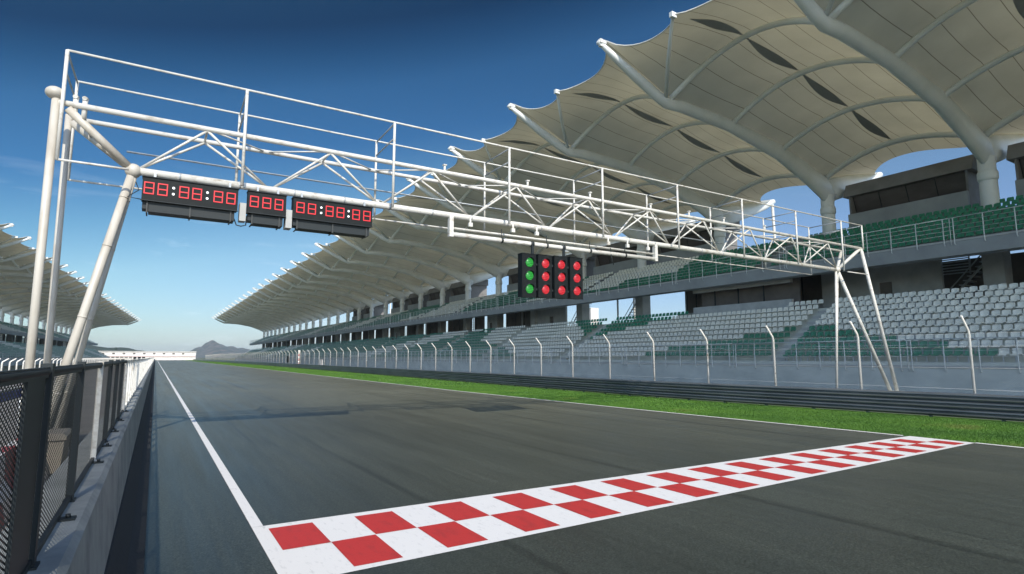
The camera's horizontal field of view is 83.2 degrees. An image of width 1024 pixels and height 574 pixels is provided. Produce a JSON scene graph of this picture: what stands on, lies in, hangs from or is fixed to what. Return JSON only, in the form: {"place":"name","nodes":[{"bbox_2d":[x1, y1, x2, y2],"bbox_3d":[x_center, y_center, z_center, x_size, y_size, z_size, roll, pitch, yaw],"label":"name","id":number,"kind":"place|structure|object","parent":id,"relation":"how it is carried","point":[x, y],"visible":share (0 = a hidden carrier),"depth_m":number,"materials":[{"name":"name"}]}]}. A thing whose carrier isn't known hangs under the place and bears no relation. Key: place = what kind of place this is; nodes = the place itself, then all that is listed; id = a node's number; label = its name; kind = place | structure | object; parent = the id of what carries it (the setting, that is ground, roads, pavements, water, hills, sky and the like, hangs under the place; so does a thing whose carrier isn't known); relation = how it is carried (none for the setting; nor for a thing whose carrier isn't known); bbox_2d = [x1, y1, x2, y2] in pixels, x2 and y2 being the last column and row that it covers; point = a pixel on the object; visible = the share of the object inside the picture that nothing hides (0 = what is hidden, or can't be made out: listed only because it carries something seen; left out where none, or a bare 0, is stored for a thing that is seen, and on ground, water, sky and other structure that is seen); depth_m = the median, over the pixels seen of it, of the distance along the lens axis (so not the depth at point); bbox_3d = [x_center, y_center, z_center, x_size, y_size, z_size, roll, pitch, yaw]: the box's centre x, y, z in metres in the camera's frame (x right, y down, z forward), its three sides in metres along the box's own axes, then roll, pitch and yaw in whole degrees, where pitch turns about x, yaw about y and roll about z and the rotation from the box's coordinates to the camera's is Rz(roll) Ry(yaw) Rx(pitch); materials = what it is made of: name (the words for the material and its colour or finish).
{"place":"outdoors","nodes":[
{"label":"outdoors","id":0,"kind":"place"},
{"bbox_2d":[0,365,124,530],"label":"pit lane","id":1,"kind":"structure","parent":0,"point":[81,414],"depth_m":23.89,"materials":[{"name":"grey asphalt"}]},
{"bbox_2d":[0,386,21,434],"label":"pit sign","id":2,"kind":"object","parent":1,"relation":"on","point":[12,397],"visible":0.14,"depth_m":14.50,"materials":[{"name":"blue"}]},
{"bbox_2d":[0,438,48,527],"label":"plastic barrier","id":3,"kind":"object","parent":1,"relation":"on","point":[7,479],"visible":0.06,"depth_m":7.90,"materials":[{"name":"red plastic"}]},
{"bbox_2d":[46,428,70,472],"bbox_3d":[-8.552,3.010,10.583,0.660,0.690,1.005,4,-8,-31],"label":"storage bin","id":4,"kind":"object","parent":1,"relation":"on","point":[57,448],"visible":0.1,"depth_m":10.33,"materials":[{"name":"beige plastic"}]},
{"bbox_2d":[0,358,131,370],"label":"catch fence","id":5,"kind":"object","parent":1,"relation":"on","point":[56,364],"visible":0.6,"depth_m":65.20,"materials":[{"name":"silver metal"}]},
{"bbox_2d":[0,359,154,573],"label":"pit wall","id":6,"kind":"structure","parent":1,"relation":"on","point":[100,527],"depth_m":5.43,"materials":[{"name":"concrete"}]},
{"bbox_2d":[0,358,153,573],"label":"pit wall fence","id":7,"kind":"object","parent":6,"relation":"on","point":[24,545],"visible":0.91,"depth_m":2.84,"materials":[{"name":"metal"}]},
{"bbox_2d":[50,384,74,428],"bbox_3d":[-10.803,3.061,13.741,0.650,1.447,1.015,4,-8,-31],"label":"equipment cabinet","id":8,"kind":"object","parent":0,"point":[66,411],"visible":0.02,"depth_m":13.43,"materials":[{"name":"metal"}]},
{"bbox_2d":[5,335,141,350],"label":"ridge","id":9,"kind":"structure","parent":0,"point":[96,348],"depth_m":897.53,"materials":[{"name":"brown plant"}]},
{"bbox_2d":[0,358,234,370],"bbox_3d":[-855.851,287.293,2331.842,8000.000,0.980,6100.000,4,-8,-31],"label":"ground","id":10,"kind":"structure","parent":0,"point":[36,366],"depth_m":151.32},
{"bbox_2d":[0,223,140,365],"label":"grandstand","id":11,"kind":"object","parent":10,"relation":"on","point":[17,260],"visible":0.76,"depth_m":176.94,"materials":[{"name":"grey concrete"}]},
{"bbox_2d":[0,195,1023,356],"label":"stadium seats","id":12,"kind":"object","parent":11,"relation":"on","point":[916,218],"visible":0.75,"depth_m":57.96,"materials":[{"name":"white plastic"}]},
{"bbox_2d":[212,0,1023,395],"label":"grandstand","id":13,"kind":"object","parent":10,"relation":"on","point":[828,102],"visible":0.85,"depth_m":49.88,"materials":[{"name":"grey concrete"}]},
{"bbox_2d":[892,349,901,361],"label":"stadium seat","id":14,"kind":"object","parent":13,"relation":"on","point":[896,351],"visible":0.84,"depth_m":35.26,"materials":[{"name":"green plastic"}]},
{"bbox_2d":[903,314,912,324],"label":"stadium seat","id":15,"kind":"object","parent":13,"relation":"on","point":[909,317],"visible":0.91,"depth_m":38.49,"materials":[{"name":"white plastic"}]},
{"bbox_2d":[912,349,921,361],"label":"stadium seat","id":16,"kind":"object","parent":13,"relation":"on","point":[916,353],"visible":0.91,"depth_m":34.38,"materials":[{"name":"green plastic"}]},
{"bbox_2d":[912,314,921,324],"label":"stadium seat","id":17,"kind":"object","parent":13,"relation":"on","point":[917,317],"visible":0.94,"depth_m":38.03,"materials":[{"name":"white plastic"}]},
{"bbox_2d":[917,341,927,353],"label":"stadium seat","id":18,"kind":"object","parent":13,"relation":"on","point":[925,344],"visible":0.88,"depth_m":34.82,"materials":[{"name":"green plastic"}]},
{"bbox_2d":[922,301,931,311],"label":"stadium seat","id":19,"kind":"object","parent":13,"relation":"on","point":[927,304],"visible":0.94,"depth_m":38.96,"materials":[{"name":"white plastic"}]},
{"bbox_2d":[926,307,935,317],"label":"stadium seat","id":20,"kind":"object","parent":13,"relation":"on","point":[931,310],"visible":0.93,"depth_m":38.05,"materials":[{"name":"white plastic"}]},
{"bbox_2d":[927,341,936,353],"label":"stadium seat","id":21,"kind":"object","parent":13,"relation":"on","point":[930,344],"visible":0.77,"depth_m":34.47,"materials":[{"name":"green plastic"}]},
{"bbox_2d":[931,300,940,310],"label":"stadium seat","id":22,"kind":"object","parent":13,"relation":"on","point":[936,303],"visible":0.91,"depth_m":38.53,"materials":[{"name":"white plastic"}]},
{"bbox_2d":[931,348,941,361],"bbox_3d":[24.642,3.945,33.434,0.482,0.770,0.450,1,-7,-31],"label":"stadium seat","id":23,"kind":"object","parent":13,"relation":"on","point":[936,353],"visible":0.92,"depth_m":33.43,"materials":[{"name":"green plastic"}]},
{"bbox_2d":[935,306,944,317],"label":"stadium seat","id":24,"kind":"object","parent":13,"relation":"on","point":[940,309],"visible":0.95,"depth_m":37.59,"materials":[{"name":"white plastic"}]},
{"bbox_2d":[936,294,945,304],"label":"stadium seat","id":25,"kind":"object","parent":13,"relation":"on","point":[941,297],"visible":0.91,"depth_m":38.98,"materials":[{"name":"white plastic"}]},
{"bbox_2d":[938,326,947,337],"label":"stadium seat","id":26,"kind":"object","parent":13,"relation":"on","point":[944,328],"visible":0.72,"depth_m":35.39,"materials":[{"name":"white plastic"}]},
{"bbox_2d":[939,313,948,322],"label":"stadium seat","id":27,"kind":"object","parent":13,"relation":"on","point":[944,316],"visible":0.9,"depth_m":36.74,"materials":[{"name":"white plastic"}]},
{"bbox_2d":[942,348,952,361],"bbox_3d":[24.929,3.903,33.000,0.482,0.770,0.450,4,-8,-30],"label":"stadium seat","id":28,"kind":"object","parent":13,"relation":"on","point":[947,353],"visible":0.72,"depth_m":32.98,"materials":[{"name":"green plastic"}]},
{"bbox_2d":[944,306,953,316],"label":"stadium seat","id":29,"kind":"object","parent":13,"relation":"on","point":[949,309],"visible":0.95,"depth_m":37.20,"materials":[{"name":"white plastic"}]},
{"bbox_2d":[945,293,954,303],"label":"stadium seat","id":30,"kind":"object","parent":13,"relation":"on","point":[951,296],"visible":0.96,"depth_m":38.55,"materials":[{"name":"white plastic"}]},
{"bbox_2d":[947,341,957,352],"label":"stadium seat","id":31,"kind":"object","parent":13,"relation":"on","point":[952,346],"visible":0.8,"depth_m":33.51,"materials":[{"name":"white plastic"}]},
{"bbox_2d":[948,326,957,337],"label":"stadium seat","id":32,"kind":"object","parent":13,"relation":"on","point":[954,329],"visible":0.69,"depth_m":34.91,"materials":[{"name":"white plastic"}]},
{"bbox_2d":[948,312,958,323],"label":"stadium seat","id":33,"kind":"object","parent":13,"relation":"on","point":[954,314],"visible":0.92,"depth_m":36.30,"materials":[{"name":"white plastic"}]},
{"bbox_2d":[949,300,958,309],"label":"stadium seat","id":34,"kind":"object","parent":13,"relation":"on","point":[954,302],"visible":0.92,"depth_m":37.66,"materials":[{"name":"white plastic"}]},
{"bbox_2d":[953,348,962,361],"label":"stadium seat","id":35,"kind":"object","parent":13,"relation":"on","point":[956,353],"visible":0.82,"depth_m":32.58,"materials":[{"name":"green plastic"}]},
{"bbox_2d":[953,305,962,316],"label":"stadium seat","id":36,"kind":"object","parent":13,"relation":"on","point":[958,308],"visible":0.95,"depth_m":36.76,"materials":[{"name":"white plastic"}]},
{"bbox_2d":[958,340,967,353],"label":"stadium seat","id":37,"kind":"object","parent":13,"relation":"on","point":[963,342],"visible":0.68,"depth_m":33.07,"materials":[{"name":"white plastic"}]},
{"bbox_2d":[959,299,968,309],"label":"stadium seat","id":38,"kind":"object","parent":13,"relation":"on","point":[964,302],"visible":0.94,"depth_m":37.20,"materials":[{"name":"white plastic"}]},
{"bbox_2d":[963,305,973,315],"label":"stadium seat","id":39,"kind":"object","parent":13,"relation":"on","point":[968,308],"visible":0.94,"depth_m":36.32,"materials":[{"name":"white plastic"}]},
{"bbox_2d":[968,286,977,295],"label":"stadium seat","id":40,"kind":"object","parent":13,"relation":"on","point":[973,288],"visible":0.98,"depth_m":38.21,"materials":[{"name":"white plastic"}]},
{"bbox_2d":[968,311,978,318],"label":"stadium seat","id":41,"kind":"object","parent":13,"relation":"on","point":[974,313],"visible":0.88,"depth_m":35.41,"materials":[{"name":"white plastic"}]},
{"bbox_2d":[969,325,978,337],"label":"stadium seat","id":42,"kind":"object","parent":13,"relation":"on","point":[975,328],"visible":0.81,"depth_m":34.00,"materials":[{"name":"white plastic"}]},
{"bbox_2d":[971,340,979,353],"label":"stadium seat","id":43,"kind":"object","parent":13,"relation":"on","point":[974,345],"visible":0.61,"depth_m":32.64,"materials":[{"name":"white plastic"}]},
{"bbox_2d":[973,292,982,301],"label":"stadium seat","id":44,"kind":"object","parent":13,"relation":"on","point":[978,294],"visible":0.92,"depth_m":37.24,"materials":[{"name":"white plastic"}]},
{"bbox_2d":[973,304,983,315],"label":"stadium seat","id":45,"kind":"object","parent":13,"relation":"on","point":[978,307],"visible":0.94,"depth_m":35.89,"materials":[{"name":"white plastic"}]},
{"bbox_2d":[974,317,983,329],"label":"stadium seat","id":46,"kind":"object","parent":13,"relation":"on","point":[978,321],"visible":0.73,"depth_m":34.48,"materials":[{"name":"white plastic"}]},
{"bbox_2d":[974,348,985,361],"bbox_3d":[25.761,3.749,31.675,0.482,0.770,0.450,6,-9,-27],"label":"stadium seat","id":47,"kind":"object","parent":13,"relation":"on","point":[983,351],"visible":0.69,"depth_m":31.69,"materials":[{"name":"green plastic"}]},
{"bbox_2d":[978,297,987,304],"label":"stadium seat","id":48,"kind":"object","parent":13,"relation":"on","point":[982,300],"visible":0.94,"depth_m":36.35,"materials":[{"name":"white plastic"}]},
{"bbox_2d":[978,285,987,295],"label":"stadium seat","id":49,"kind":"object","parent":13,"relation":"on","point":[982,288],"visible":0.9,"depth_m":37.73,"materials":[{"name":"white plastic"}]},
{"bbox_2d":[979,310,988,322],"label":"stadium seat","id":50,"kind":"object","parent":13,"relation":"on","point":[983,313],"visible":0.92,"depth_m":34.98,"materials":[{"name":"white plastic"}]},
{"bbox_2d":[979,325,990,336],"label":"stadium seat","id":51,"kind":"object","parent":13,"relation":"on","point":[987,327],"visible":0.81,"depth_m":33.55,"materials":[{"name":"white plastic"}]},
{"bbox_2d":[980,339,990,352],"bbox_3d":[26.410,3.319,32.151,0.482,0.770,0.450,2,-7,-32],"label":"stadium seat","id":52,"kind":"object","parent":13,"relation":"on","point":[985,343],"visible":0.63,"depth_m":32.23,"materials":[{"name":"white plastic"}]},
{"bbox_2d":[983,291,992,301],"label":"stadium seat","id":53,"kind":"object","parent":13,"relation":"on","point":[988,294],"visible":0.92,"depth_m":36.80,"materials":[{"name":"white plastic"}]},
{"bbox_2d":[984,303,993,314],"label":"stadium seat","id":54,"kind":"object","parent":13,"relation":"on","point":[989,306],"visible":0.92,"depth_m":35.43,"materials":[{"name":"white plastic"}]},
{"bbox_2d":[984,317,994,324],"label":"stadium seat","id":55,"kind":"object","parent":13,"relation":"on","point":[989,319],"visible":0.77,"depth_m":34.10,"materials":[{"name":"white plastic"}]},
{"bbox_2d":[986,348,997,361],"bbox_3d":[26.035,3.698,31.237,0.482,0.770,0.450,6,-9,-27],"label":"stadium seat","id":56,"kind":"object","parent":13,"relation":"on","point":[991,353],"visible":0.88,"depth_m":31.25,"materials":[{"name":"green plastic"}]},
{"bbox_2d":[988,297,998,307],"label":"stadium seat","id":57,"kind":"object","parent":13,"relation":"on","point":[993,300],"visible":0.94,"depth_m":35.91,"materials":[{"name":"white plastic"}]},
{"bbox_2d":[989,310,999,321],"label":"stadium seat","id":58,"kind":"object","parent":13,"relation":"on","point":[995,312],"visible":0.85,"depth_m":34.52,"materials":[{"name":"white plastic"}]},
{"bbox_2d":[990,324,1000,336],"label":"stadium seat","id":59,"kind":"object","parent":13,"relation":"on","point":[995,327],"visible":0.84,"depth_m":33.14,"materials":[{"name":"white plastic"}]},
{"bbox_2d":[992,340,1002,353],"bbox_3d":[26.697,3.282,31.726,0.482,0.770,0.450,6,-9,-33],"label":"stadium seat","id":60,"kind":"object","parent":13,"relation":"on","point":[999,344],"visible":0.63,"depth_m":31.80,"materials":[{"name":"white plastic"}]},
{"bbox_2d":[994,303,1003,309],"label":"stadium seat","id":61,"kind":"object","parent":13,"relation":"on","point":[998,306],"visible":0.95,"depth_m":35.04,"materials":[{"name":"white plastic"}]},
{"bbox_2d":[995,317,1005,328],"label":"stadium seat","id":62,"kind":"object","parent":13,"relation":"on","point":[1001,320],"visible":0.84,"depth_m":33.63,"materials":[{"name":"white plastic"}]},
{"bbox_2d":[996,331,1007,341],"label":"stadium seat","id":63,"kind":"object","parent":13,"relation":"on","point":[1001,335],"visible":0.53,"depth_m":32.25,"materials":[{"name":"white plastic"}]},
{"bbox_2d":[997,283,1006,289],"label":"stadium seat","id":64,"kind":"object","parent":13,"relation":"on","point":[1001,286],"visible":0.95,"depth_m":36.86,"materials":[{"name":"white plastic"}]},
{"bbox_2d":[997,348,1008,361],"bbox_3d":[26.279,3.636,30.817,0.482,0.770,0.450,5,-8,-34],"label":"stadium seat","id":65,"kind":"object","parent":13,"relation":"on","point":[1006,350],"visible":0.82,"depth_m":30.84,"materials":[{"name":"white plastic"}]},
{"bbox_2d":[998,296,1008,306],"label":"stadium seat","id":66,"kind":"object","parent":13,"relation":"on","point":[1003,299],"visible":0.95,"depth_m":35.48,"materials":[{"name":"white plastic"}]},
{"bbox_2d":[1001,310,1010,321],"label":"stadium seat","id":67,"kind":"object","parent":13,"relation":"on","point":[1005,312],"visible":0.84,"depth_m":34.11,"materials":[{"name":"white plastic"}]},
{"bbox_2d":[1001,324,1012,331],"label":"stadium seat","id":68,"kind":"object","parent":13,"relation":"on","point":[1005,326],"visible":0.78,"depth_m":32.69,"materials":[{"name":"white plastic"}]},
{"bbox_2d":[1003,289,1012,295],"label":"stadium seat","id":69,"kind":"object","parent":13,"relation":"on","point":[1008,292],"visible":0.97,"depth_m":35.98,"materials":[{"name":"white plastic"}]},
{"bbox_2d":[1003,340,1014,353],"bbox_3d":[26.983,3.235,31.282,0.482,0.770,0.450,7,-10,-30],"label":"stadium seat","id":70,"kind":"object","parent":13,"relation":"on","point":[1009,341],"visible":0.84,"depth_m":31.30,"materials":[{"name":"white plastic"}]},
{"bbox_2d":[1004,302,1014,309],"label":"stadium seat","id":71,"kind":"object","parent":13,"relation":"on","point":[1009,305],"visible":0.94,"depth_m":34.57,"materials":[{"name":"white plastic"}]},
{"bbox_2d":[1006,316,1016,323],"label":"stadium seat","id":72,"kind":"object","parent":13,"relation":"on","point":[1012,318],"visible":0.8,"depth_m":33.25,"materials":[{"name":"white plastic"}]},
{"bbox_2d":[1008,283,1017,292],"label":"stadium seat","id":73,"kind":"object","parent":13,"relation":"on","point":[1013,285],"visible":0.98,"depth_m":36.41,"materials":[{"name":"white plastic"}]},
{"bbox_2d":[1009,295,1019,306],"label":"stadium seat","id":74,"kind":"object","parent":13,"relation":"on","point":[1013,298],"visible":0.92,"depth_m":35.02,"materials":[{"name":"white plastic"}]},
{"bbox_2d":[1010,348,1022,361],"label":"stadium seat","id":75,"kind":"object","parent":13,"relation":"on","point":[1015,350],"visible":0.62,"depth_m":30.37,"materials":[{"name":"white plastic"}]},
{"bbox_2d":[1012,309,1021,320],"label":"stadium seat","id":76,"kind":"object","parent":13,"relation":"on","point":[1017,311],"visible":0.81,"depth_m":33.68,"materials":[{"name":"white plastic"}]},
{"bbox_2d":[1013,288,1023,295],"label":"stadium seat","id":77,"kind":"object","parent":13,"relation":"on","point":[1018,291],"visible":0.98,"depth_m":35.49,"materials":[{"name":"white plastic"}]},
{"bbox_2d":[1013,323,1023,331],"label":"stadium seat","id":78,"kind":"object","parent":13,"relation":"on","point":[1016,326],"visible":0.81,"depth_m":32.29,"materials":[{"name":"white plastic"}]},
{"bbox_2d":[99,351,196,359],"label":"pit building","id":79,"kind":"structure","parent":0,"point":[173,355],"depth_m":439.87,"materials":[{"name":"white concrete"}]},
{"bbox_2d":[191,340,249,357],"bbox_3d":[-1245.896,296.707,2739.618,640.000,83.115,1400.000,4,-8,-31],"label":"hill","id":80,"kind":"structure","parent":0,"point":[211,347],"depth_m":2346.43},
{"bbox_2d":[0,0,1023,350],"label":"sky","id":81,"kind":"structure","parent":0,"point":[455,67],"materials":[{"name":"blue"}]},
{"bbox_2d":[144,360,1023,573],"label":"track","id":82,"kind":"structure","parent":0,"point":[290,447],"depth_m":9.82,"materials":[{"name":"grey asphalt"}]},
{"bbox_2d":[158,362,262,526],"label":"boundary line","id":83,"kind":"object","parent":82,"relation":"on","point":[252,518],"visible":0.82,"depth_m":10.13,"materials":[{"name":"white paint"}]},
{"bbox_2d":[221,364,902,435],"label":"edge line","id":84,"kind":"object","parent":82,"relation":"on","point":[649,410],"visible":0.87,"depth_m":21.64,"materials":[{"name":"white paint"}]},
{"bbox_2d":[252,436,971,573],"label":"finish line","id":85,"kind":"object","parent":82,"relation":"on","point":[331,558],"visible":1,"depth_m":7.90,"materials":[{"name":"white paint"}]},
{"bbox_2d":[269,439,962,565],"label":"finish line checks","id":86,"kind":"object","parent":85,"relation":"on","point":[363,550],"visible":1,"depth_m":7.99,"materials":[{"name":"red paint"}]},
{"bbox_2d":[589,308,598,324],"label":"white block","id":87,"kind":"structure","parent":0,"point":[594,313],"depth_m":231.89,"materials":[{"name":"white"}]},
{"bbox_2d":[185,360,1023,447],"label":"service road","id":88,"kind":"structure","parent":0,"point":[780,405],"depth_m":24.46,"materials":[{"name":"green plant"}]},
{"bbox_2d":[17,49,898,433],"bbox_3d":[4.652,0.371,20.820,34.197,8.544,2.031,4,-8,-31],"label":"start gantry","id":89,"kind":"object","parent":88,"relation":"on","point":[81,123],"visible":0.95,"depth_m":15.06,"materials":[{"name":"beige metal"}]},
{"bbox_2d":[140,172,238,224],"bbox_3d":[-7.475,-2.065,13.432,1.960,0.965,0.480,4,-8,-31],"label":"timing board","id":90,"kind":"object","parent":89,"relation":"attached to","point":[166,197],"visible":1,"depth_m":13.25,"materials":[{"name":"metal"}]},
{"bbox_2d":[238,187,287,229],"bbox_3d":[-6.157,-1.967,14.235,1.045,0.965,0.480,4,-8,-31],"label":"timing board","id":91,"kind":"object","parent":89,"relation":"hanging from","point":[263,209],"visible":0.99,"depth_m":14.09,"materials":[{"name":"metal"}]},
{"bbox_2d":[283,193,373,238],"bbox_3d":[-4.778,-1.864,15.075,2.190,0.965,0.480,4,-8,-31],"label":"timing board","id":92,"kind":"object","parent":89,"relation":"attached to","point":[303,214],"visible":1,"depth_m":14.90,"materials":[{"name":"metal"}]},
{"bbox_2d":[518,241,536,297],"bbox_3d":[0.531,-0.575,18.158,0.617,1.833,0.395,4,-8,-31],"label":"start light","id":93,"kind":"object","parent":89,"relation":"hanging from","point":[527,265],"visible":1,"depth_m":18.03,"materials":[{"name":"green"}]},
{"bbox_2d":[536,254,552,298],"bbox_3d":[1.056,-0.333,18.441,0.617,1.390,0.375,4,-8,-31],"label":"start light","id":94,"kind":"object","parent":89,"relation":"hanging from","point":[544,266],"visible":1,"depth_m":18.33,"materials":[{"name":"red"}]},
{"bbox_2d":[552,245,568,298],"bbox_3d":[1.587,-0.512,18.803,0.617,1.803,0.395,4,-8,-31],"label":"start light","id":95,"kind":"object","parent":89,"relation":"hanging from","point":[559,279],"visible":1,"depth_m":18.67,"materials":[{"name":"red"}]},
{"bbox_2d":[567,257,583,299],"bbox_3d":[2.098,-0.285,19.080,0.544,1.390,0.375,4,-8,-31],"label":"start light","id":96,"kind":"object","parent":89,"relation":"hanging from","point":[575,276],"visible":1,"depth_m":18.99,"materials":[{"name":"red"}]},
{"bbox_2d":[193,359,1023,421],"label":"guard rail","id":97,"kind":"object","parent":88,"relation":"on","point":[1004,408],"visible":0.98,"depth_m":25.12,"materials":[{"name":"metal"}]},
{"bbox_2d":[205,314,1023,395],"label":"catch fence","id":98,"kind":"object","parent":88,"relation":"on","point":[971,356],"visible":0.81,"depth_m":29.83,"materials":[{"name":"silver metal"}]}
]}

